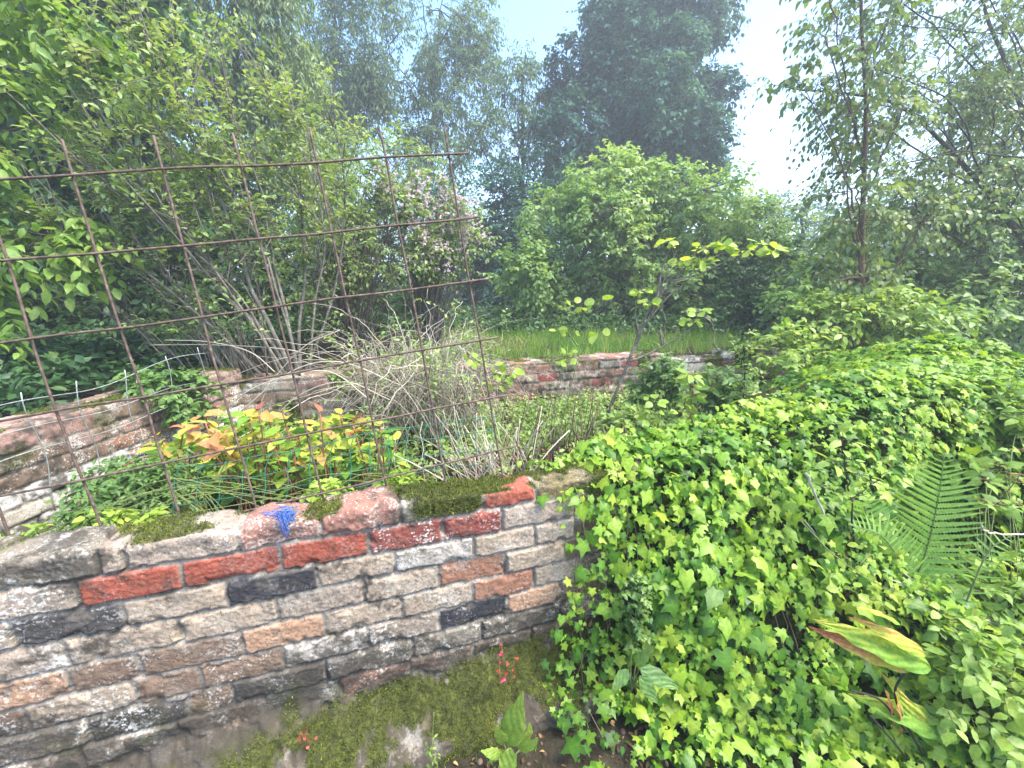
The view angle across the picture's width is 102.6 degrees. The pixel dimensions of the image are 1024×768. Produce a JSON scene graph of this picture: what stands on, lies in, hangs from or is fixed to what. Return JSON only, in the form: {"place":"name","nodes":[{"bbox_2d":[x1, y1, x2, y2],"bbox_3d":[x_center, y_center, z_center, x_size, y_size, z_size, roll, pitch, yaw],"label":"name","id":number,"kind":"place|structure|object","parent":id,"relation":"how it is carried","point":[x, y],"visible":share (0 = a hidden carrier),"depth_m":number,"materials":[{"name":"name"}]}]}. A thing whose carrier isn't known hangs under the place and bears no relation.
{"place":"outdoors","nodes":[
{"label":"outdoors","id":0,"kind":"place"},
{"bbox_2d":[0,278,1023,767],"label":"ground","id":1,"kind":"structure","parent":0,"point":[554,742],"depth_m":2.30,"materials":[{"name":"soil"}]},
{"bbox_2d":[0,334,131,384],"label":"laurel shrub","id":2,"kind":"object","parent":1,"relation":"on","point":[42,351],"visible":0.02,"depth_m":3.19,"materials":[{"name":"green plant"}]},
{"bbox_2d":[0,0,155,364],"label":"leafy branch tree","id":3,"kind":"object","parent":1,"relation":"on","point":[35,24],"visible":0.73,"depth_m":2.66,"materials":[{"name":"green plant"}]},
{"bbox_2d":[0,0,230,332],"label":"dark tree","id":4,"kind":"object","parent":1,"relation":"on","point":[161,7],"visible":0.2,"depth_m":4.59,"materials":[{"name":"green plant"}]},
{"bbox_2d":[0,366,244,539],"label":"brick wall","id":5,"kind":"structure","parent":1,"relation":"on","point":[26,471],"depth_m":1.98,"materials":[{"name":"beige brick"}]},
{"bbox_2d":[108,359,232,428],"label":"ivy clump","id":6,"kind":"object","parent":5,"relation":"on","point":[182,411],"visible":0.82,"depth_m":2.38,"materials":[{"name":"green plant"}]},
{"bbox_2d":[50,444,223,531],"bbox_3d":[-1.522,0.523,1.744,0.552,0.485,0.559,13,19,43],"label":"herb clump","id":7,"kind":"object","parent":1,"relation":"on","point":[122,485],"visible":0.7,"depth_m":1.67,"materials":[{"name":"green plant"}]},
{"bbox_2d":[65,321,231,381],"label":"laurel shrub","id":8,"kind":"object","parent":1,"relation":"on","point":[135,341],"visible":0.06,"depth_m":3.32,"materials":[{"name":"green plant"}]},
{"bbox_2d":[0,0,374,377],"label":"apple shrub","id":9,"kind":"object","parent":1,"relation":"on","point":[217,181],"visible":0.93,"depth_m":2.85,"materials":[{"name":"green plant"}]},
{"bbox_2d":[1,112,473,335],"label":"dark shrub","id":10,"kind":"object","parent":1,"relation":"on","point":[137,299],"visible":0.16,"depth_m":5.87,"materials":[{"name":"green plant"}]},
{"bbox_2d":[130,0,366,284],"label":"pale tree","id":11,"kind":"object","parent":1,"relation":"on","point":[259,11],"visible":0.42,"depth_m":6.75,"materials":[{"name":"green plant"}]},
{"bbox_2d":[136,401,410,512],"bbox_3d":[-1.410,0.361,2.199,1.937,0.745,0.973,0,14,0],"label":"mottled shrub","id":12,"kind":"object","parent":1,"relation":"on","point":[222,437],"visible":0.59,"depth_m":1.98,"materials":[{"name":"green plant"}]},
{"bbox_2d":[260,0,423,304],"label":"grey tree","id":13,"kind":"object","parent":1,"relation":"on","point":[385,103],"visible":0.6,"depth_m":10.76,"materials":[{"name":"green plant"}]},
{"bbox_2d":[0,384,706,537],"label":"weeds","id":14,"kind":"object","parent":1,"relation":"on","point":[560,406],"visible":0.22,"depth_m":2.81,"materials":[{"name":"green plant"}]},
{"bbox_2d":[252,111,455,353],"bbox_3d":[-1.556,-1.597,4.311,1.888,2.533,1.530,0,14,0],"label":"hawthorn shrub","id":15,"kind":"object","parent":1,"relation":"on","point":[363,306],"visible":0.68,"depth_m":4.20,"materials":[{"name":"green plant"}]},
{"bbox_2d":[0,444,761,767],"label":"brick wall","id":16,"kind":"structure","parent":1,"relation":"on","point":[372,627],"depth_m":1.30,"materials":[{"name":"beige brick"}]},
{"bbox_2d":[0,347,213,533],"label":"wire fence","id":17,"kind":"object","parent":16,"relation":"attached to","point":[32,426],"visible":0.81,"depth_m":1.92,"materials":[{"name":"metal"}]},
{"bbox_2d":[21,463,423,535],"bbox_3d":[-0.926,0.404,1.421,1.238,0.279,0.274,-5,15,-19],"label":"pale creeper","id":18,"kind":"object","parent":16,"relation":"on","point":[118,516],"visible":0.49,"depth_m":1.34,"materials":[{"name":"green plant"}]},
{"bbox_2d":[0,126,515,535],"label":"panel","id":19,"kind":"object","parent":16,"relation":"on","point":[7,259],"visible":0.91,"depth_m":1.22,"materials":[{"name":"metal"}]},
{"bbox_2d":[260,506,297,538],"bbox_3d":[-0.673,0.402,1.181,0.112,0.091,0.042,0,14,0],"label":"twine","id":20,"kind":"object","parent":16,"relation":"on","point":[285,515],"visible":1,"depth_m":1.17,"materials":[{"name":"blue plastic"}]},
{"bbox_2d":[297,727,316,750],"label":"dry seedling","id":21,"kind":"object","parent":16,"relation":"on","point":[306,747],"visible":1,"depth_m":1.29,"materials":[{"name":"red plant"}]},
{"bbox_2d":[171,415,495,514],"bbox_3d":[-0.648,0.328,1.627,1.237,0.278,0.139,-5,15,-20],"label":"garden netting","id":22,"kind":"object","parent":16,"relation":"attached to","point":[287,470],"visible":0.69,"depth_m":1.62,"materials":[{"name":"green plastic"}]},
{"bbox_2d":[497,643,518,684],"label":"flowers","id":23,"kind":"object","parent":16,"relation":"on","point":[503,679],"visible":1,"depth_m":1.41,"materials":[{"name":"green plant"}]},
{"bbox_2d":[206,262,566,480],"bbox_3d":[-0.693,-0.024,3.088,2.026,1.673,2.665,7,16,26],"label":"bramble heap","id":24,"kind":"object","parent":1,"relation":"on","point":[408,401],"visible":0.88,"depth_m":2.79,"materials":[{"name":"plant"}]},
{"bbox_2d":[163,330,399,431],"bbox_3d":[-1.651,-0.026,2.647,1.942,0.689,0.756,0,14,0],"label":"bramble cane","id":25,"kind":"object","parent":24,"relation":"on","point":[277,379],"visible":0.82,"depth_m":2.48,"materials":[{"name":"brown plant"}]},
{"bbox_2d":[337,0,518,270],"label":"grey tree","id":26,"kind":"object","parent":1,"relation":"on","point":[468,57],"visible":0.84,"depth_m":11.75,"materials":[{"name":"green plant"}]},
{"bbox_2d":[356,162,501,350],"bbox_3d":[-0.832,-1.312,4.385,1.454,1.935,0.867,0,14,0],"label":"flowering shrub","id":27,"kind":"object","parent":1,"relation":"on","point":[436,313],"visible":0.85,"depth_m":4.25,"materials":[{"name":"green plant"}]},
{"bbox_2d":[424,712,440,767],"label":"grass sprig","id":28,"kind":"object","parent":1,"relation":"on","point":[429,751],"depth_m":1.30,"materials":[{"name":"green plant"}]},
{"bbox_2d":[112,344,792,438],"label":"brick wall","id":29,"kind":"structure","parent":1,"relation":"on","point":[598,370],"depth_m":3.72,"materials":[{"name":"brick"}]},
{"bbox_2d":[394,402,569,482],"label":"dead stems","id":30,"kind":"object","parent":1,"relation":"on","point":[492,464],"visible":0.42,"depth_m":1.90,"materials":[{"name":"plant"}]},
{"bbox_2d":[463,353,524,438],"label":"leafy shoot","id":31,"kind":"object","parent":1,"relation":"on","point":[516,370],"visible":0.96,"depth_m":2.25,"materials":[{"name":"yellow plant"}]},
{"bbox_2d":[398,137,602,310],"bbox_3d":[-0.146,-3.512,10.425,5.470,4.713,3.147,0,14,0],"label":"dark conifer","id":32,"kind":"object","parent":1,"relation":"on","point":[514,204],"visible":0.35,"depth_m":9.81,"materials":[{"name":"green plant"}]},
{"bbox_2d":[481,693,537,767],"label":"broad leaved weed","id":33,"kind":"object","parent":1,"relation":"on","point":[510,731],"visible":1,"depth_m":1.29,"materials":[{"name":"green plant"}]},
{"bbox_2d":[0,301,1023,417],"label":"undergrowth","id":34,"kind":"object","parent":1,"relation":"on","point":[29,385],"visible":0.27,"depth_m":4.17,"materials":[{"name":"green plant"}]},
{"bbox_2d":[459,37,576,200],"bbox_3d":[0.282,-5.775,11.934,3.552,7.069,2.419,0,14,0],"label":"grey tree","id":35,"kind":"object","parent":1,"relation":"on","point":[522,109],"visible":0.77,"depth_m":11.27,"materials":[{"name":"green plant"}]},
{"bbox_2d":[420,395,625,480],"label":"weeds","id":36,"kind":"object","parent":1,"relation":"on","point":[588,432],"depth_m":2.18,"materials":[{"name":"green plant"}]},
{"bbox_2d":[437,717,632,767],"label":"sparse grass","id":37,"kind":"structure","parent":1,"relation":"on","point":[539,748],"depth_m":1.41,"materials":[{"name":"green plant"}]},
{"bbox_2d":[453,713,655,767],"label":"leaf litter","id":38,"kind":"object","parent":1,"relation":"on","point":[612,756],"visible":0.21,"depth_m":1.40,"materials":[{"name":"brown plant"}]},
{"bbox_2d":[548,347,577,439],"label":"leafy shoot","id":39,"kind":"object","parent":1,"relation":"on","point":[571,362],"visible":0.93,"depth_m":2.44,"materials":[{"name":"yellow plant"}]},
{"bbox_2d":[121,179,1007,299],"bbox_3d":[1.060,-7.969,25.234,70.799,6.370,22.143,0,14,0],"label":"treeline","id":40,"kind":"object","parent":1,"relation":"on","point":[785,215],"visible":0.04,"depth_m":17.97,"materials":[{"name":"green plant"}]},
{"bbox_2d":[549,289,612,427],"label":"leafy shoot","id":41,"kind":"object","parent":1,"relation":"on","point":[588,303],"visible":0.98,"depth_m":2.29,"materials":[{"name":"green plant"}]},
{"bbox_2d":[363,312,805,365],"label":"grass","id":42,"kind":"structure","parent":1,"relation":"on","point":[700,339],"depth_m":4.88,"materials":[{"name":"green plant"}]},
{"bbox_2d":[523,0,755,241],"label":"evergreen tree","id":43,"kind":"object","parent":1,"relation":"on","point":[635,82],"visible":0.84,"depth_m":10.59,"materials":[{"name":"green plant"}]},
{"bbox_2d":[591,403,690,436],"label":"weed clump","id":44,"kind":"object","parent":1,"relation":"on","point":[632,413],"visible":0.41,"depth_m":2.31,"materials":[{"name":"green plant"}]},
{"bbox_2d":[612,647,678,703],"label":"broad leaved weed","id":45,"kind":"object","parent":1,"relation":"on","point":[650,677],"visible":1,"depth_m":1.30,"materials":[{"name":"green plant"}]},
{"bbox_2d":[479,139,823,330],"bbox_3d":[2.293,-2.094,7.074,5.632,3.911,2.934,0,14,0],"label":"maple tree","id":46,"kind":"object","parent":1,"relation":"on","point":[607,211],"visible":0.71,"depth_m":6.51,"materials":[{"name":"green plant"}]},
{"bbox_2d":[636,394,677,431],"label":"leafy shoot","id":47,"kind":"object","parent":1,"relation":"on","point":[661,403],"visible":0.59,"depth_m":2.19,"materials":[{"name":"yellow plant"}]},
{"bbox_2d":[622,351,709,423],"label":"weed clump","id":48,"kind":"object","parent":1,"relation":"on","point":[647,387],"visible":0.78,"depth_m":2.78,"materials":[{"name":"green plant"}]},
{"bbox_2d":[608,234,788,418],"bbox_3d":[1.028,-0.138,2.389,0.954,1.390,0.187,0,14,0],"label":"forked sapling","id":49,"kind":"object","parent":1,"relation":"on","point":[688,261],"visible":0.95,"depth_m":2.27,"materials":[{"name":"green plant"}]},
{"bbox_2d":[676,363,760,419],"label":"weed clump","id":50,"kind":"object","parent":1,"relation":"on","point":[715,394],"visible":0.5,"depth_m":2.62,"materials":[{"name":"green plant"}]},
{"bbox_2d":[687,224,844,337],"bbox_3d":[3.702,-1.161,5.855,2.274,2.139,1.866,0,14,0],"label":"leafy shrub","id":51,"kind":"object","parent":1,"relation":"on","point":[745,305],"visible":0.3,"depth_m":5.88,"materials":[{"name":"green plant"}]},
{"bbox_2d":[516,333,1023,767],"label":"ivy","id":52,"kind":"object","parent":1,"relation":"on","point":[752,665],"visible":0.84,"depth_m":1.50,"materials":[{"name":"green plant"}]},
{"bbox_2d":[614,568,655,684],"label":"feathery herb","id":53,"kind":"object","parent":52,"relation":"on","point":[636,589],"visible":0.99,"depth_m":1.41,"materials":[{"name":"green plant"}]},
{"bbox_2d":[674,368,709,420],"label":"shoot","id":54,"kind":"object","parent":52,"relation":"on","point":[699,397],"visible":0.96,"depth_m":2.27,"materials":[{"name":"green plant"}]},
{"bbox_2d":[721,329,765,403],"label":"thin leafy plant","id":55,"kind":"object","parent":52,"relation":"on","point":[744,389],"visible":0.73,"depth_m":2.33,"materials":[{"name":"green plant"}]},
{"bbox_2d":[804,472,825,515],"bbox_3d":[1.130,0.437,1.510,0.145,0.241,0.015,0,14,0],"label":"dry cane","id":56,"kind":"object","parent":52,"relation":"on","point":[813,490],"visible":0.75,"depth_m":1.50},
{"bbox_2d":[799,414,891,564],"bbox_3d":[1.154,0.414,1.461,0.320,0.613,0.160,0,14,0],"label":"birch shoot","id":57,"kind":"object","parent":52,"relation":"on","point":[843,430],"visible":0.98,"depth_m":1.42,"materials":[{"name":"green plant"}]},
{"bbox_2d":[840,490,933,589],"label":"fern","id":58,"kind":"object","parent":52,"relation":"on","point":[889,538],"visible":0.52,"depth_m":1.49,"materials":[{"name":"green plant"}]},
{"bbox_2d":[790,497,1023,638],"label":"bindweed","id":59,"kind":"object","parent":52,"relation":"on","point":[833,588],"visible":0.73,"depth_m":1.42,"materials":[{"name":"green plant"}]},
{"bbox_2d":[803,518,1020,631],"bbox_3d":[1.520,0.717,1.479,0.930,0.413,0.090,3,14,11],"label":"dry cane","id":60,"kind":"object","parent":52,"relation":"on","point":[813,531],"visible":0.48,"depth_m":1.49,"materials":[{"name":"brown plant"}]},
{"bbox_2d":[885,454,984,584],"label":"fern","id":61,"kind":"object","parent":52,"relation":"on","point":[931,567],"visible":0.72,"depth_m":1.53,"materials":[{"name":"green plant"}]},
{"bbox_2d":[863,548,1023,647],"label":"dry cane","id":62,"kind":"object","parent":52,"relation":"on","point":[913,580],"visible":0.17,"depth_m":1.51,"materials":[{"name":"beige plant"}]},
{"bbox_2d":[951,533,1013,602],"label":"fern","id":63,"kind":"object","parent":52,"relation":"on","point":[973,583],"visible":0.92,"depth_m":1.42,"materials":[{"name":"green plant"}]},
{"bbox_2d":[758,374,799,390],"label":"weed clump","id":64,"kind":"object","parent":1,"relation":"on","point":[763,388],"visible":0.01,"depth_m":2.95,"materials":[{"name":"green plant"}]},
{"bbox_2d":[741,182,877,291],"bbox_3d":[8.768,-3.817,12.539,4.915,4.338,2.895,0,14,0],"label":"hazy tree","id":65,"kind":"object","parent":1,"relation":"on","point":[801,222],"visible":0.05,"depth_m":12.25,"materials":[{"name":"green plant"}]},
{"bbox_2d":[730,266,993,393],"bbox_3d":[2.855,-0.392,3.711,2.430,1.323,1.348,-6,15,-21],"label":"elder shrub","id":66,"kind":"object","parent":1,"relation":"on","point":[858,320],"visible":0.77,"depth_m":3.54,"materials":[{"name":"green plant"}]},
{"bbox_2d":[767,0,982,347],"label":"birch sapling","id":67,"kind":"object","parent":1,"relation":"on","point":[855,229],"visible":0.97,"depth_m":3.65,"materials":[{"name":"green plant"}]},
{"bbox_2d":[743,0,1023,272],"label":"arching birch","id":68,"kind":"object","parent":1,"relation":"on","point":[979,102],"visible":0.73,"depth_m":4.22,"materials":[{"name":"green plant"}]},
{"bbox_2d":[808,607,960,766],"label":"mottled shoot","id":69,"kind":"object","parent":1,"relation":"on","point":[885,647],"visible":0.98,"depth_m":1.24,"materials":[{"name":"green plant"}]},
{"bbox_2d":[752,184,1023,353],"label":"leafy shrub","id":70,"kind":"object","parent":1,"relation":"on","point":[816,269],"visible":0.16,"depth_m":4.70,"materials":[{"name":"green plant"}]},
{"bbox_2d":[796,0,1023,223],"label":"tall birch","id":71,"kind":"object","parent":1,"relation":"on","point":[905,27],"visible":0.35,"depth_m":5.24,"materials":[{"name":"green plant"}]},
{"bbox_2d":[801,3,1023,311],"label":"hazy tree","id":72,"kind":"object","parent":1,"relation":"on","point":[919,66],"visible":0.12,"depth_m":8.96,"materials":[{"name":"green plant"}]},
{"bbox_2d":[883,363,1023,767],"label":"bank shrub","id":73,"kind":"object","parent":1,"relation":"on","point":[977,657],"visible":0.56,"depth_m":1.33,"materials":[{"name":"green plant"}]},
{"bbox_2d":[962,444,1023,521],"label":"bramble spray","id":74,"kind":"object","parent":73,"relation":"attached to","point":[1011,511],"visible":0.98,"depth_m":1.56,"materials":[{"name":"green plant"}]},
{"bbox_2d":[979,523,1023,535],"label":"dry cane","id":75,"kind":"object","parent":73,"relation":"on","point":[983,529],"visible":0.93,"depth_m":1.50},
{"bbox_2d":[894,157,1023,369],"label":"leafy shrub","id":76,"kind":"object","parent":1,"relation":"on","point":[1006,326],"visible":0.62,"depth_m":4.23,"materials":[{"name":"green plant"}]},
{"bbox_2d":[55,0,1023,276],"label":"sky","id":77,"kind":"structure","parent":0,"point":[760,51],"materials":[{"name":"white"}]},
{"bbox_2d":[478,721,871,767],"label":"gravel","id":78,"kind":"structure","parent":0,"point":[622,731],"depth_m":1.41,"materials":[{"name":"grey gravel"}]},
{"bbox_3d":[3.036,-0.223,3.652,0.436,0.178,0.070,0,14,0],"label":"log","id":79,"kind":"object","parent":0,"visible":0},
{"bbox_2d":[810,349,839,358],"bbox_3d":[2.917,-0.216,3.604,0.679,0.188,0.086,0,14,0],"label":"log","id":80,"kind":"object","parent":79,"relation":"on","point":[813,355],"visible":0.09,"depth_m":3.57,"materials":[{"name":"brown wood"}]}
]}

